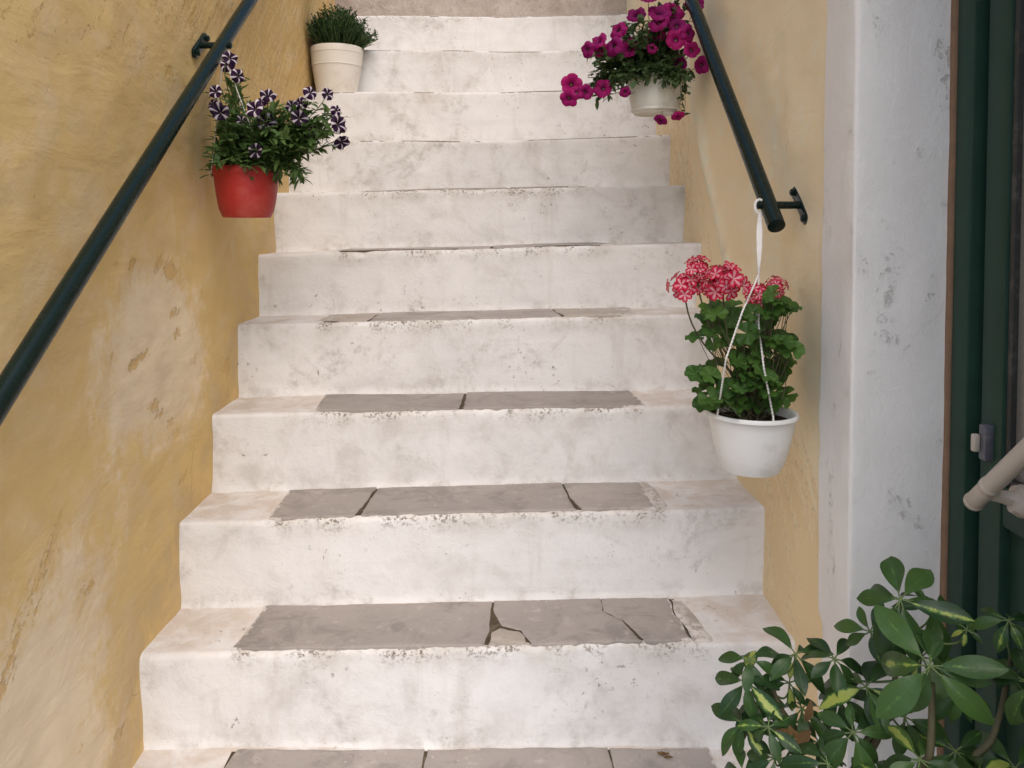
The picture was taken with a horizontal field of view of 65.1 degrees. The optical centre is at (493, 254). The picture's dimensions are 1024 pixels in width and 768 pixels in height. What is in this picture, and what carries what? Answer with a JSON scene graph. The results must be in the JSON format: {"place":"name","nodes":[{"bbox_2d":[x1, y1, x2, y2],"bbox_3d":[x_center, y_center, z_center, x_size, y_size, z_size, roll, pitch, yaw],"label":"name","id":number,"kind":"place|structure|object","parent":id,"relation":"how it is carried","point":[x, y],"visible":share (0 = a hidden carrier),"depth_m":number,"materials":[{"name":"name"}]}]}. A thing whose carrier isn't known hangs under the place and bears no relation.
{"place":"outdoors","nodes":[
{"label":"outdoors","id":0,"kind":"place"},
{"bbox_2d":[0,0,334,767],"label":"plaster wall","id":1,"kind":"structure","parent":0,"point":[106,440],"depth_m":1.60,"materials":[{"name":"yellow paint"}]},
{"bbox_2d":[0,0,257,425],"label":"handrail","id":2,"kind":"object","parent":1,"relation":"attached to","point":[26,357],"visible":1,"depth_m":1.45,"materials":[{"name":"metal"}]},
{"bbox_2d":[199,51,349,217],"bbox_3d":[-0.562,-0.308,2.075,0.409,0.427,0.268,0,2,0],"label":"hanging flower pot","id":3,"kind":"object","parent":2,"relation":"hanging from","point":[251,160],"visible":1,"depth_m":2.01,"materials":[{"name":"red plastic"}]},
{"bbox_2d":[627,0,950,767],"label":"plaster wall","id":4,"kind":"structure","parent":0,"point":[844,105],"depth_m":1.51,"materials":[{"name":"paint"}]},
{"bbox_2d":[685,0,807,232],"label":"handrail","id":5,"kind":"object","parent":4,"relation":"attached to","point":[769,206],"visible":1,"depth_m":1.89,"materials":[{"name":"metal"}]},
{"bbox_2d":[560,0,708,124],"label":"hanging flower pot","id":6,"kind":"object","parent":5,"relation":"hanging from","point":[656,86],"visible":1,"depth_m":2.40,"materials":[{"name":"white plastic"}]},
{"bbox_2d":[666,198,805,477],"bbox_3d":[0.504,0.166,1.662,0.295,0.568,0.207,0,2,0],"label":"hanging flower pot","id":7,"kind":"object","parent":5,"relation":"hanging from","point":[753,420],"visible":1,"depth_m":1.61,"materials":[{"name":"white plastic"}]},
{"bbox_2d":[937,0,1023,767],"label":"glazed door","id":8,"kind":"structure","parent":4,"relation":"attached to","point":[982,541],"depth_m":1.37,"materials":[{"name":"green paint"}]},
{"bbox_2d":[974,0,1023,767],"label":"door leaf","id":9,"kind":"structure","parent":8,"relation":"in","point":[1001,533],"depth_m":1.33,"materials":[{"name":"green paint"}]},
{"label":"ground","id":10,"kind":"structure","parent":0,"visible":0},
{"bbox_2d":[133,0,794,767],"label":"staircase","id":11,"kind":"structure","parent":10,"relation":"on","point":[479,496],"depth_m":2.18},
{"bbox_2d":[305,2,378,92],"bbox_3d":[-0.620,-0.854,3.360,0.290,0.385,0.325,0,2,0],"label":"potted herb","id":12,"kind":"object","parent":11,"relation":"on","point":[342,40],"visible":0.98,"depth_m":3.28,"materials":[{"name":"beige paint"}]},
{"bbox_2d":[657,751,673,757],"bbox_3d":[0.368,1.075,1.722,0.033,0.008,0.024,0,2,0],"label":"dry leaf","id":13,"kind":"object","parent":11,"relation":"on","point":[664,753],"visible":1,"depth_m":1.72,"materials":[{"name":"brown plant"}]},
{"bbox_2d":[711,556,1023,767],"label":"umbrella plant","id":14,"kind":"object","parent":10,"relation":"on","point":[898,634],"visible":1,"depth_m":1.14,"materials":[{"name":"green plant"}]}
]}

